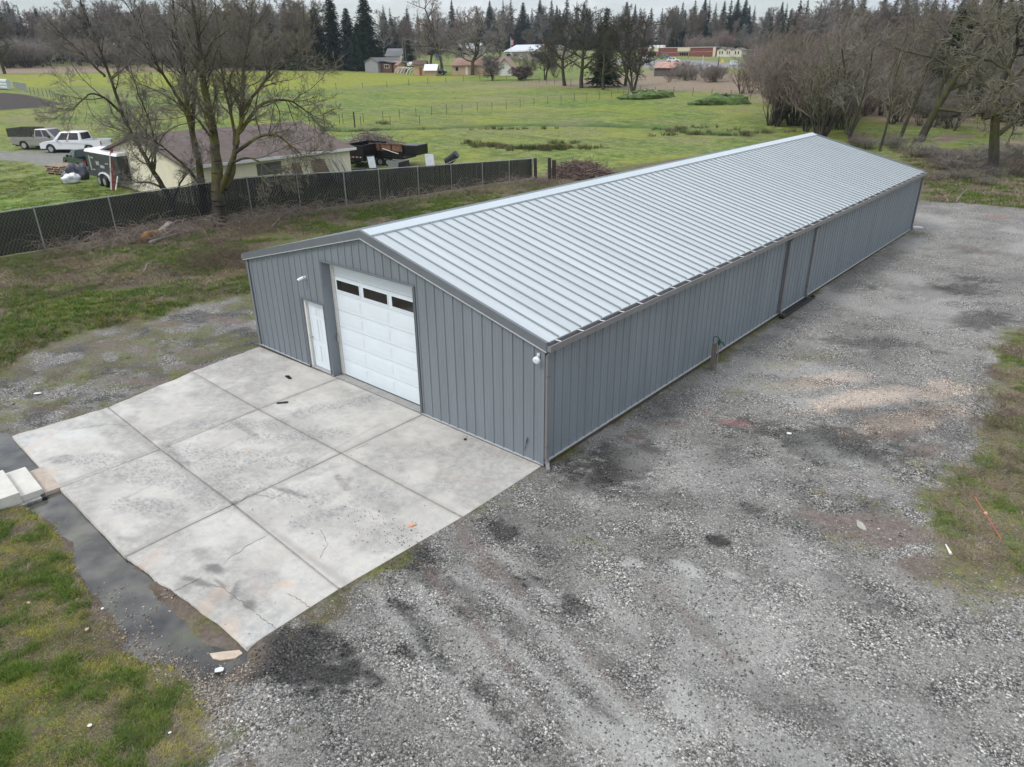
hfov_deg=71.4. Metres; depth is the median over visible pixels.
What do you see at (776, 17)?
bare tree
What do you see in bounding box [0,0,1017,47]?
sky
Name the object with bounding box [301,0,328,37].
bare tree
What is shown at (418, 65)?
garden shed
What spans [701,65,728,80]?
tall shrub
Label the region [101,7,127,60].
bare tree
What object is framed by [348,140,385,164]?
dump trailer
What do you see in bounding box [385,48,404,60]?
grey roofed house
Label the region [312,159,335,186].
leaning boards
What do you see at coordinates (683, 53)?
window
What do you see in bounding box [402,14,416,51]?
fir tree
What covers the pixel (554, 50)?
oak tree
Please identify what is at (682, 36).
fir tree
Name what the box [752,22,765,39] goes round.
bare tree
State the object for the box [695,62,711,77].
tall shrub
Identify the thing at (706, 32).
fir tree
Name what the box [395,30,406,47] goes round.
bare tree
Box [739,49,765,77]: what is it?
tall shrub
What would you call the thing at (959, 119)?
bare tree
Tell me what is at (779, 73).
tall shrub
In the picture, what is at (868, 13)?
bare tree
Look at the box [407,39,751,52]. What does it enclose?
power line
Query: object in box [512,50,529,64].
tall shrub
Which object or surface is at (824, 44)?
tall shrub
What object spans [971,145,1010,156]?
tall shrub
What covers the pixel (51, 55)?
tall shrub
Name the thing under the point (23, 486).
concrete steps
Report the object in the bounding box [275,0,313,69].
bare tree
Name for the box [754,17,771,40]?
bare tree
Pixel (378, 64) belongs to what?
grey barn
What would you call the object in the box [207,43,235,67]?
tall shrub
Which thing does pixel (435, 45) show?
oak tree
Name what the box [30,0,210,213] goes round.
leaning tree
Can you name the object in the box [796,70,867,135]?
tall shrub
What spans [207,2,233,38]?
bare tree
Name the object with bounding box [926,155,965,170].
tall shrub
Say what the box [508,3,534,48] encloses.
fir tree
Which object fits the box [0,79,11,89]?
hay bale stack
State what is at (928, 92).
tall shrub
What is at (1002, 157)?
tall shrub
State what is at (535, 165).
timber post
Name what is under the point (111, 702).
grass
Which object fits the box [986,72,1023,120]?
tall shrub
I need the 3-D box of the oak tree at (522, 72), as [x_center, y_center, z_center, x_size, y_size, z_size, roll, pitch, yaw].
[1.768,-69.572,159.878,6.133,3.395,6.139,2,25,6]
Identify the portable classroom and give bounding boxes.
[717,47,726,56]
[725,48,734,56]
[732,47,746,56]
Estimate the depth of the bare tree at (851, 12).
124.34 m
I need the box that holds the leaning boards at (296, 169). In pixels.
[293,163,305,185]
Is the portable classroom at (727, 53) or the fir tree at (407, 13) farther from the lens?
the fir tree at (407, 13)
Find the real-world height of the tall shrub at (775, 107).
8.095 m
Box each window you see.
[256,161,281,175]
[679,52,688,55]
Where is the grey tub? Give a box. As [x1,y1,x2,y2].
[388,159,405,168]
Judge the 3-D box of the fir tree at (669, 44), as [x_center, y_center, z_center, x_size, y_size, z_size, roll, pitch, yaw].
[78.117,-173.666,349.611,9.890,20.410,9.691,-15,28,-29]
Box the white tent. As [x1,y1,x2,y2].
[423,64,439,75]
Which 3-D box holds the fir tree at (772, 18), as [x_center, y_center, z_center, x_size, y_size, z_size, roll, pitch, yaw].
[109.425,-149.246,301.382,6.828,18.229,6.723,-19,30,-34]
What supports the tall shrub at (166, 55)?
on the ground at (938, 294)
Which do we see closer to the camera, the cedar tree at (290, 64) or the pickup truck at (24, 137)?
the pickup truck at (24, 137)
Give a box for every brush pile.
[345,128,406,144]
[539,155,617,180]
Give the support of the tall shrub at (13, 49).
on the ground at (938, 294)
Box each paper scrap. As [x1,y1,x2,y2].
[215,667,223,671]
[857,520,866,529]
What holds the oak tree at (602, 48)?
on the ground at (938, 294)
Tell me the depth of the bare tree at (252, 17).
204.64 m
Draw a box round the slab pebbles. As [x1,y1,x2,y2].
[225,400,518,633]
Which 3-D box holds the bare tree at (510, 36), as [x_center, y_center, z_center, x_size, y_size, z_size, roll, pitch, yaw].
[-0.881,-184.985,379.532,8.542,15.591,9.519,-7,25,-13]
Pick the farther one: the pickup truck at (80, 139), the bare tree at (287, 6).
the bare tree at (287, 6)
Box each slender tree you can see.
[871,38,914,151]
[898,23,946,138]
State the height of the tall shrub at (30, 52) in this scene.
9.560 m
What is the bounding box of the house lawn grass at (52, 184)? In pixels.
[0,164,164,241]
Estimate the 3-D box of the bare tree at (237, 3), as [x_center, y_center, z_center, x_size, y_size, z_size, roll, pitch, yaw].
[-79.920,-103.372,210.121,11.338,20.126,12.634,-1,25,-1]
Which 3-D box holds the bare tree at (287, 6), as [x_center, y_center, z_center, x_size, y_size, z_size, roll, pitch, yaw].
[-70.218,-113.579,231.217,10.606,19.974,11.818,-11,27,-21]
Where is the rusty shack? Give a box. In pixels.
[653,62,683,75]
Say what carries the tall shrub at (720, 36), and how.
on the ground at (938, 294)
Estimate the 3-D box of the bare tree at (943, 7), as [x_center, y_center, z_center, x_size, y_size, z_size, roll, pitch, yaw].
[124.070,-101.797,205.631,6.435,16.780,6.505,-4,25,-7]
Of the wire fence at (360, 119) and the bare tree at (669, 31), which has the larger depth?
the bare tree at (669, 31)
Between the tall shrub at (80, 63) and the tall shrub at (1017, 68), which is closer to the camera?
the tall shrub at (1017, 68)
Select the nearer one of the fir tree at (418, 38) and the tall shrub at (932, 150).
the tall shrub at (932, 150)
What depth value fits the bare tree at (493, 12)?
389.92 m
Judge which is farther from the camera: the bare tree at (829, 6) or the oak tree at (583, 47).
the oak tree at (583, 47)
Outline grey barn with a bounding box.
[363,57,408,72]
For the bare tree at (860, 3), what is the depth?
250.72 m
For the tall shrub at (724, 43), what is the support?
on the ground at (938, 294)
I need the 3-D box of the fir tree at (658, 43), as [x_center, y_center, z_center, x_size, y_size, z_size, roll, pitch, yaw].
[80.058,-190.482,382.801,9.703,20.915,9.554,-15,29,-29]
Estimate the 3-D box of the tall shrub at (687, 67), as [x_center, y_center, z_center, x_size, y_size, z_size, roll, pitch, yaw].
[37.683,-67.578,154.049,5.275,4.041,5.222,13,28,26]
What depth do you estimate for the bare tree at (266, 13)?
220.03 m
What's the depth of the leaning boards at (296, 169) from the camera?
47.96 m
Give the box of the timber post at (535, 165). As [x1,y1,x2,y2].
[533,158,536,179]
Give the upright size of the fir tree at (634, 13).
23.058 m
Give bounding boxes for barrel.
[444,151,458,163]
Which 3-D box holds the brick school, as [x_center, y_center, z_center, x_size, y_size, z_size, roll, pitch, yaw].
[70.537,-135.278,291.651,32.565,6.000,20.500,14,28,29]
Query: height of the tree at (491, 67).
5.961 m
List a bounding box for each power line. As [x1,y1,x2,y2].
[405,43,730,60]
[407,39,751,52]
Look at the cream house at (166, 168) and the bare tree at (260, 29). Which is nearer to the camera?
the cream house at (166, 168)
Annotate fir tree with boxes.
[6,0,30,62]
[16,5,33,61]
[35,11,57,61]
[62,6,78,60]
[79,4,90,61]
[90,14,118,62]
[374,14,398,49]
[378,5,393,56]
[387,7,398,47]
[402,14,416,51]
[404,6,415,43]
[413,11,422,52]
[441,1,456,52]
[474,6,483,43]
[483,0,501,51]
[499,0,510,51]
[507,0,516,47]
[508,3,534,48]
[529,9,534,38]
[531,0,549,43]
[547,0,554,37]
[550,5,564,43]
[560,0,573,48]
[571,2,578,45]
[583,8,624,86]
[585,13,595,50]
[616,2,636,50]
[632,5,640,47]
[641,9,656,47]
[653,8,664,44]
[661,8,676,46]
[671,3,687,46]
[683,1,696,46]
[683,11,688,45]
[689,0,712,44]
[698,0,712,46]
[714,2,727,35]
[725,0,734,46]
[731,0,741,44]
[732,0,748,47]
[734,5,753,50]
[762,9,774,49]
[772,2,785,35]
[775,3,788,43]
[786,8,792,30]
[792,0,802,43]
[911,6,994,114]
[927,0,938,19]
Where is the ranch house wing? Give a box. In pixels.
[498,58,515,75]
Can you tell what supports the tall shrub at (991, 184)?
on the ground at (938, 294)
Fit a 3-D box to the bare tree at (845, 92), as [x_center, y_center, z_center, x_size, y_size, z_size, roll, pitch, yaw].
[30.918,-26.960,63.703,7.393,11.007,4.979,-4,25,-9]
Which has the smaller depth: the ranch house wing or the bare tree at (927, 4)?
the ranch house wing
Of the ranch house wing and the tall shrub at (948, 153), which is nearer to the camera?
the tall shrub at (948, 153)
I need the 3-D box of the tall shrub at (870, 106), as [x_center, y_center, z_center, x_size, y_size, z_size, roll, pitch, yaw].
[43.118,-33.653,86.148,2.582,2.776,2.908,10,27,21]
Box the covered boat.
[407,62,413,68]
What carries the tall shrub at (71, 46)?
on the ground at (938, 294)
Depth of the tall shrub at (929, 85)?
78.10 m
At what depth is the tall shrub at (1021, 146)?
57.93 m
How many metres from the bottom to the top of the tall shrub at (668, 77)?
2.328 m
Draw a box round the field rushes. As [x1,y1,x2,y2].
[335,120,795,151]
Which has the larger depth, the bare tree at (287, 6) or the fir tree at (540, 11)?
the fir tree at (540, 11)
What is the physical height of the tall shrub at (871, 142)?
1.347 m
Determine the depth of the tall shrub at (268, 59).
203.75 m
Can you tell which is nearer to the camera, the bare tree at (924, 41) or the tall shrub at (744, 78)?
the bare tree at (924, 41)
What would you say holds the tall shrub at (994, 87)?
on the ground at (938, 294)
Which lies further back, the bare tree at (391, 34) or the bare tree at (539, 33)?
the bare tree at (539, 33)
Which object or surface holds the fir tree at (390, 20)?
on the ground at (938, 294)
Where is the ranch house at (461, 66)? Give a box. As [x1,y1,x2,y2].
[450,57,506,74]
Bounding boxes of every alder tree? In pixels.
[91,0,227,215]
[159,0,194,102]
[168,0,202,116]
[176,0,201,49]
[193,5,219,115]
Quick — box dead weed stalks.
[0,174,1023,495]
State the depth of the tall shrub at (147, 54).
215.46 m
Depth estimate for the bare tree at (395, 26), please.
298.87 m
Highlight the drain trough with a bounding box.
[779,295,814,318]
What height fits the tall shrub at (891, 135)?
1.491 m
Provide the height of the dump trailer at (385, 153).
1.780 m
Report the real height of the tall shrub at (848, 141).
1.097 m
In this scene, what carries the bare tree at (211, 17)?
on the ground at (938, 294)
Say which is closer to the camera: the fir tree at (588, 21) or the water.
the water
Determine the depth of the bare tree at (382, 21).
249.99 m
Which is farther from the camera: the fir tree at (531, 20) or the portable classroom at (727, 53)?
the fir tree at (531, 20)
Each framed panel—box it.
[366,155,376,168]
[424,154,434,166]
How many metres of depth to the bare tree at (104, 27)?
235.30 m
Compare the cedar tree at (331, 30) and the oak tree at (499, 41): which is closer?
the cedar tree at (331, 30)
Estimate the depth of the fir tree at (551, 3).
405.40 m
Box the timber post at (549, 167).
[548,158,550,178]
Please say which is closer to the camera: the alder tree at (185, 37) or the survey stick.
the survey stick
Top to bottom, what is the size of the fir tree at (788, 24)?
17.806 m
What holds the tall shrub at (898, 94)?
on the ground at (938, 294)
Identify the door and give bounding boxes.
[303,300,330,374]
[329,264,419,405]
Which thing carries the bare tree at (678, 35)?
on the ground at (938, 294)
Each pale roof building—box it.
[504,44,557,57]
[556,45,570,56]
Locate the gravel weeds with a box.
[0,229,966,736]
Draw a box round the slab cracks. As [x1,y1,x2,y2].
[76,424,362,627]
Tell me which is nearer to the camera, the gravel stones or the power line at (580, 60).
the gravel stones
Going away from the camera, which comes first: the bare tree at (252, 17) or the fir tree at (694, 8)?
the bare tree at (252, 17)
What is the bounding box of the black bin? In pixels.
[398,160,409,168]
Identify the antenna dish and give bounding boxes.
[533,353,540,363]
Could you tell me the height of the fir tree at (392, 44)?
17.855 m
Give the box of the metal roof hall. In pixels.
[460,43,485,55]
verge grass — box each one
[888,148,1023,207]
[926,333,1023,577]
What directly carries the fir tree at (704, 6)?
on the ground at (938, 294)
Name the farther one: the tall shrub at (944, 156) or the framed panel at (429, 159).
the framed panel at (429, 159)
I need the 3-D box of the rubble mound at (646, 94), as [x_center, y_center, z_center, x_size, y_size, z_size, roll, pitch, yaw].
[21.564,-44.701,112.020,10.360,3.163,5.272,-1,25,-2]
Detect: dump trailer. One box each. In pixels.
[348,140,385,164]
[364,143,427,165]
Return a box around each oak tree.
[0,21,18,73]
[103,13,149,69]
[407,0,451,68]
[409,7,447,63]
[436,7,508,74]
[437,6,481,57]
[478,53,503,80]
[483,15,511,53]
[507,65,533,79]
[526,35,562,79]
[535,10,596,85]
[547,1,621,87]
[583,15,623,89]
[600,4,669,91]
[610,7,648,85]
[883,0,1023,141]
[941,0,1023,175]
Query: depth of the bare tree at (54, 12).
251.24 m
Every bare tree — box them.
[0,0,25,40]
[0,21,35,64]
[1,2,18,35]
[18,6,44,44]
[21,10,44,61]
[26,13,47,61]
[32,15,45,61]
[38,12,62,61]
[38,20,57,63]
[41,8,69,52]
[53,0,88,62]
[58,22,76,41]
[65,18,75,41]
[70,6,97,36]
[88,0,119,57]
[89,2,107,21]
[97,0,126,16]
[98,20,113,44]
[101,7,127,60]
[117,10,151,63]
[123,1,146,25]
[134,3,167,58]
[138,5,160,44]
[144,9,177,48]
[176,16,189,42]
[179,0,211,26]
[201,0,224,63]
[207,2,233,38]
[221,0,252,61]
[227,0,257,68]
[234,1,267,67]
[234,9,273,68]
[247,0,284,41]
[247,24,262,70]
[252,23,272,68]
[255,10,278,48]
[260,3,271,66]
[269,14,288,69]
[274,0,303,40]
[275,0,306,24]
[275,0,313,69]
[275,9,319,70]
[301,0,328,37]
[374,9,393,56]
[386,23,396,46]
[388,20,399,32]
[392,16,411,51]
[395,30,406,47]
[399,22,417,45]
[434,19,449,43]
[436,17,450,51]
[483,28,492,52]
[486,6,498,31]
[494,5,516,51]
[506,21,517,42]
[520,29,535,44]
[529,13,547,43]
[533,6,554,38]
[640,26,652,47]
[643,19,655,47]
[651,22,658,39]
[653,24,663,42]
[659,28,670,45]
[660,12,678,46]
[661,5,685,46]
[664,28,671,44]
[670,13,688,46]
[682,7,708,38]
[707,14,725,46]
[712,13,727,39]
[730,17,740,47]
[738,24,752,46]
[750,16,756,35]
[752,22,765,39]
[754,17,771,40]
[759,6,781,36]
[766,7,783,40]
[787,8,829,46]
[788,4,809,30]
[798,0,852,36]
[805,14,846,45]
[811,7,868,66]
[820,14,903,142]
[826,0,863,35]
[829,0,854,22]
[841,10,878,36]
[846,0,885,57]
[854,26,893,64]
[856,0,865,19]
[857,10,880,43]
[870,5,889,34]
[877,0,914,45]
[878,0,939,115]
[878,48,914,82]
[887,19,934,74]
[897,0,919,19]
[906,35,946,92]
[909,0,948,20]
[916,10,954,50]
[918,13,956,56]
[935,15,982,66]
[938,0,949,17]
[945,0,984,20]
[953,0,1023,130]
[970,0,1023,121]
[975,4,1019,68]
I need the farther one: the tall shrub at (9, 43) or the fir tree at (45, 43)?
the fir tree at (45, 43)
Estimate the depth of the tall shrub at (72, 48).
233.46 m
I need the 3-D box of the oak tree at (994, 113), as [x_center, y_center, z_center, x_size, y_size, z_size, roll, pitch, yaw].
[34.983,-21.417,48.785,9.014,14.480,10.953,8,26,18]
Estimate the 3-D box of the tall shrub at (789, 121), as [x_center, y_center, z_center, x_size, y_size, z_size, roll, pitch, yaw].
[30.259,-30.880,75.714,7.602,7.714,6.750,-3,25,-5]
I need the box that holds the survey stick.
[974,496,1001,539]
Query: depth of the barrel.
56.61 m
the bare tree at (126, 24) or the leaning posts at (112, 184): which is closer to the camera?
the leaning posts at (112, 184)
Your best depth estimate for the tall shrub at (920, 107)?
77.04 m
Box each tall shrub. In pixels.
[0,33,55,66]
[0,35,43,67]
[0,36,22,65]
[0,40,29,67]
[1,36,27,67]
[2,38,60,64]
[3,48,23,67]
[9,38,50,65]
[14,39,48,64]
[27,51,43,65]
[34,49,50,66]
[40,46,65,65]
[46,41,68,63]
[54,33,88,62]
[58,34,86,62]
[62,37,84,65]
[71,36,123,66]
[76,45,109,67]
[78,48,112,65]
[100,39,125,67]
[134,45,161,67]
[153,45,177,67]
[156,37,185,66]
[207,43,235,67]
[225,44,254,69]
[250,57,273,70]
[257,50,276,69]
[491,50,520,62]
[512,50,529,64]
[519,51,542,75]
[543,56,569,77]
[663,71,677,81]
[667,62,703,80]
[670,60,698,73]
[670,61,686,76]
[678,62,696,78]
[679,33,706,46]
[685,37,699,46]
[688,69,701,79]
[692,37,715,46]
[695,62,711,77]
[698,68,726,81]
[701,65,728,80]
[705,35,729,46]
[706,64,728,81]
[708,28,740,47]
[710,28,729,45]
[710,34,736,47]
[720,59,762,93]
[727,45,761,70]
[734,32,758,48]
[736,61,767,92]
[737,29,835,118]
[739,46,816,125]
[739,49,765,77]
[740,44,777,83]
[743,38,762,51]
[743,40,771,67]
[745,19,821,118]
[745,38,759,50]
[748,31,789,85]
[752,53,806,125]
[754,28,842,117]
[755,70,792,120]
[757,50,808,126]
[763,54,806,125]
[765,25,891,136]
[772,30,816,104]
[775,29,825,107]
[779,54,827,125]
[780,46,831,131]
[782,38,872,125]
[783,34,879,128]
[790,24,850,120]
[794,63,865,126]
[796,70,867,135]
[813,23,904,129]
[829,74,884,134]
[843,136,864,146]
[848,130,875,143]
[852,40,895,112]
[855,136,880,148]
[857,138,883,147]
[860,48,904,115]
[863,97,878,113]
[865,67,896,112]
[870,74,916,115]
[872,49,928,108]
[872,131,907,144]
[873,69,939,121]
[874,69,930,124]
[879,135,909,148]
[884,138,909,147]
[886,132,935,148]
[892,139,940,156]
[902,54,952,108]
[903,89,942,125]
[906,55,933,85]
[914,75,957,117]
[915,146,967,160]
[917,72,952,115]
[918,93,957,126]
[919,145,953,157]
[923,71,983,124]
[923,169,949,180]
[924,146,973,162]
[925,90,967,128]
[926,74,969,117]
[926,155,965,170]
[928,100,950,125]
[930,151,986,171]
[932,148,1009,163]
[941,166,984,179]
[944,154,970,165]
[946,88,982,127]
[948,146,1004,166]
[949,167,976,178]
[962,139,1023,156]
[967,163,1013,177]
[969,145,1018,155]
[969,174,1007,185]
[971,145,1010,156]
[975,156,1008,169]
[976,66,1018,107]
[977,76,1022,121]
[978,150,1022,165]
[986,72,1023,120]
[988,89,1020,117]
[998,58,1023,88]
[1000,139,1023,156]
[1000,155,1023,174]
[1001,167,1023,176]
[1003,66,1023,125]
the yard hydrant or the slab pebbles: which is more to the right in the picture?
the yard hydrant
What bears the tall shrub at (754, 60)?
on the ground at (938, 294)
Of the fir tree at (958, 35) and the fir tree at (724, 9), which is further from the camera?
the fir tree at (724, 9)
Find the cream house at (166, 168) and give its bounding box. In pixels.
[100,121,356,204]
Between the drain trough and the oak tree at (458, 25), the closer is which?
the drain trough
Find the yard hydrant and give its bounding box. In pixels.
[710,336,724,369]
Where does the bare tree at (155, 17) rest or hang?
on the ground at (938, 294)
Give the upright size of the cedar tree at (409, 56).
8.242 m
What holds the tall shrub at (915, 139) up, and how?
on the ground at (938, 294)
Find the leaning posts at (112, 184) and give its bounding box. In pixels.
[109,149,117,189]
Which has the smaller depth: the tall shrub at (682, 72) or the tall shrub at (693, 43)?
the tall shrub at (682, 72)
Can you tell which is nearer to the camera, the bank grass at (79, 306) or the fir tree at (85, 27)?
the bank grass at (79, 306)
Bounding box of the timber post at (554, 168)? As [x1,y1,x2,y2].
[552,160,555,179]
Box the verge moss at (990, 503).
[934,367,1022,585]
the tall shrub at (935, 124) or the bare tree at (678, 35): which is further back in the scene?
the bare tree at (678, 35)
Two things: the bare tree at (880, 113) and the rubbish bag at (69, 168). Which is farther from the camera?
the bare tree at (880, 113)
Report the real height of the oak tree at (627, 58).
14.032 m
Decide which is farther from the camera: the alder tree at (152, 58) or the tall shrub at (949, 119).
the tall shrub at (949, 119)
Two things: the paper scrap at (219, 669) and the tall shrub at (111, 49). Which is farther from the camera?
the tall shrub at (111, 49)
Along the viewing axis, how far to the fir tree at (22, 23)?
237.33 m
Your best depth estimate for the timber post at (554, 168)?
50.91 m
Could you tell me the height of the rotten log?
0.599 m
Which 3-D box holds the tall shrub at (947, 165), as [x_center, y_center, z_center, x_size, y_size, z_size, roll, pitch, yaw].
[32.595,-16.093,52.454,4.452,1.702,4.497,4,25,10]
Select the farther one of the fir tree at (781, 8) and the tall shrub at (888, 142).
the fir tree at (781, 8)
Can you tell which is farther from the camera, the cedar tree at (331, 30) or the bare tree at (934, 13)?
the cedar tree at (331, 30)
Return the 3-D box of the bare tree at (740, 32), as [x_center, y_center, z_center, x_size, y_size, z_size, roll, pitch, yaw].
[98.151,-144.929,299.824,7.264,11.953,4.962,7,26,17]
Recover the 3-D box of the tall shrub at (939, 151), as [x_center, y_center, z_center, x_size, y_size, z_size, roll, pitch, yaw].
[33.989,-17.996,56.426,3.465,1.570,3.431,-3,25,-6]
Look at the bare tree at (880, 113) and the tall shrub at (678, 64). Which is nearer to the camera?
the bare tree at (880, 113)
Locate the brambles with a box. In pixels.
[11,171,555,262]
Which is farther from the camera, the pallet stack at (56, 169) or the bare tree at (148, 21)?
the bare tree at (148, 21)
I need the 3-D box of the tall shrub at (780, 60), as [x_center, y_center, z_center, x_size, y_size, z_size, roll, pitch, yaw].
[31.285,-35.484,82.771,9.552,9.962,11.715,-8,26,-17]
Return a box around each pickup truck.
[6,127,61,148]
[39,130,112,152]
[62,148,88,169]
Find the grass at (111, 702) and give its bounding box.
[0,505,228,766]
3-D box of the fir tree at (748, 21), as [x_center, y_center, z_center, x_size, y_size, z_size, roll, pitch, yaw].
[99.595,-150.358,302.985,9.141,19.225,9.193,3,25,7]
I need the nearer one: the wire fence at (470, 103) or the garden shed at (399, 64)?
the wire fence at (470, 103)
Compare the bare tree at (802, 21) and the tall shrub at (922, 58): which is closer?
the tall shrub at (922, 58)
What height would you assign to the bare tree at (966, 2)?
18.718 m
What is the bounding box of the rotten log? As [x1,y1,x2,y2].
[139,221,179,242]
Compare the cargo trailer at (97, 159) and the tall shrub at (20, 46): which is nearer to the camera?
the cargo trailer at (97, 159)
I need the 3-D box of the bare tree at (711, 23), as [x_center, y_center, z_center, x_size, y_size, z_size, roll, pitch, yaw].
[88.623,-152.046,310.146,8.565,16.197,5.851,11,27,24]
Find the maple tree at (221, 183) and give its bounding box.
[128,0,343,227]
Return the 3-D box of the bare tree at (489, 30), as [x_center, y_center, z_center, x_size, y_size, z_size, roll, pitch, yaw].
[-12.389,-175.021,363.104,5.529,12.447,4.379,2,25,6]
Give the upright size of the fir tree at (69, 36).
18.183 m
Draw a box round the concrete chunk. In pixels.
[209,650,242,660]
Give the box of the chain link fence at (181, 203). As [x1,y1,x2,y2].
[0,158,532,255]
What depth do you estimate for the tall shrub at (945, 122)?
76.95 m
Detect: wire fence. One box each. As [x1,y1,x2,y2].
[29,88,118,103]
[279,75,474,87]
[294,88,635,124]
[308,113,419,124]
[490,75,751,99]
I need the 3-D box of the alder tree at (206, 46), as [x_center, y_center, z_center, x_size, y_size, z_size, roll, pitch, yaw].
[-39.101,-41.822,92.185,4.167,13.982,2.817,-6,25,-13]
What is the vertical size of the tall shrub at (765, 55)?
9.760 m
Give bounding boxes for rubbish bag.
[61,173,79,183]
[64,163,76,173]
[70,172,80,182]
[75,162,89,179]
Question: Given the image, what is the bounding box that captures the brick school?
[638,45,728,56]
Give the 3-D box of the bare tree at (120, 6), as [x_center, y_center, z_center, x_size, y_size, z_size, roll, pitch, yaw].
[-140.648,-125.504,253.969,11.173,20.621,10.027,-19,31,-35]
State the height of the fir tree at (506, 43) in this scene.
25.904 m
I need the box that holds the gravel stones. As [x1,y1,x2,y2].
[186,347,1023,766]
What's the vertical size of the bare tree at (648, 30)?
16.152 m
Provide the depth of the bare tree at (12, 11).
234.00 m
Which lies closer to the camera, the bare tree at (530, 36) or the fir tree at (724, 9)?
the fir tree at (724, 9)
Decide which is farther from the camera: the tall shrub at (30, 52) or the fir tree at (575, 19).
the fir tree at (575, 19)
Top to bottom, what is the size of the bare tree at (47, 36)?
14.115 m
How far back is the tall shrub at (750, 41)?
281.54 m
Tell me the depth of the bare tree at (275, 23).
203.62 m
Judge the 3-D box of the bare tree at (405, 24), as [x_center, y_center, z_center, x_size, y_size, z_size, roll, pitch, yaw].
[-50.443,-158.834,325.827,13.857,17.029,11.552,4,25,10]
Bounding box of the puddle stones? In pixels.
[78,582,273,753]
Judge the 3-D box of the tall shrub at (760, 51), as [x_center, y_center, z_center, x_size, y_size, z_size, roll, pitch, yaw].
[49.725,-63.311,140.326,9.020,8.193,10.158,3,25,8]
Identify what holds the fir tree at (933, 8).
on the ground at (938, 294)
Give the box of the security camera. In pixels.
[297,276,305,281]
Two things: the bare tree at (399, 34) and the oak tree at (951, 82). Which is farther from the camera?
the bare tree at (399, 34)
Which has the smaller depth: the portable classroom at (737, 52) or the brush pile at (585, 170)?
the brush pile at (585, 170)
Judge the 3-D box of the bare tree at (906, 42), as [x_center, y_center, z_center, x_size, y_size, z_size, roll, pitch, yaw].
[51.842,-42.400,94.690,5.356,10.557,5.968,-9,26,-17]
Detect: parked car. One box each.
[438,69,447,74]
[659,54,671,58]
[667,57,680,61]
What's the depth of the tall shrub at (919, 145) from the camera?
58.97 m
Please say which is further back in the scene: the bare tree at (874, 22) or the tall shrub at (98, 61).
the tall shrub at (98, 61)
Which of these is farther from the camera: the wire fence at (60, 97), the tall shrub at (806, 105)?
the wire fence at (60, 97)
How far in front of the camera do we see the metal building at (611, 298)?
19.77 m
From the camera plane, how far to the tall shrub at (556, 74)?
167.76 m
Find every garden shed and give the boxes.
[392,61,406,72]
[411,60,428,74]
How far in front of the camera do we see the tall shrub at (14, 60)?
206.93 m
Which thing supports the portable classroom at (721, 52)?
on the ground at (938, 294)
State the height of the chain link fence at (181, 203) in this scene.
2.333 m
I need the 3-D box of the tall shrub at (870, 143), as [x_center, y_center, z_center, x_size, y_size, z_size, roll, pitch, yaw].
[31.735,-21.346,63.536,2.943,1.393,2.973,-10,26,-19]
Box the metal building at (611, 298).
[241,132,927,471]
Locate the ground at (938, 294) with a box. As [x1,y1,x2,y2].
[0,48,1023,766]
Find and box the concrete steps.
[0,467,60,509]
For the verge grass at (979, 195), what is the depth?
47.56 m
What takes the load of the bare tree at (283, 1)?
on the ground at (938, 294)
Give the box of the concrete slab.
[12,347,541,650]
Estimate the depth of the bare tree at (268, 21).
204.84 m
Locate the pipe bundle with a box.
[328,153,352,183]
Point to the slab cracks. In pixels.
(240, 551)
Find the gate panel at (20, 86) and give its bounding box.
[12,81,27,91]
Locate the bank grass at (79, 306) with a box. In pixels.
[0,179,548,364]
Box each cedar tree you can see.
[266,20,288,69]
[283,28,321,70]
[307,7,334,70]
[322,0,342,69]
[335,8,353,70]
[346,23,369,71]
[353,0,384,57]
[401,39,416,61]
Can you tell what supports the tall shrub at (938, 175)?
on the ground at (938, 294)
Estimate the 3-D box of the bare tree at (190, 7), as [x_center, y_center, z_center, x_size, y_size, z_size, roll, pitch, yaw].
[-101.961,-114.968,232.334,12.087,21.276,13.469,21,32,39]
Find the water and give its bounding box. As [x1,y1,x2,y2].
[0,432,247,682]
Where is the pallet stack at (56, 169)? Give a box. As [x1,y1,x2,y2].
[44,163,77,174]
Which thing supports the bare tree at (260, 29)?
on the ground at (938, 294)
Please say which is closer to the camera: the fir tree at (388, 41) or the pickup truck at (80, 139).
the pickup truck at (80, 139)
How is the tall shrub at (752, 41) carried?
on the ground at (938, 294)
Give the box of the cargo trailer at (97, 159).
[84,146,131,186]

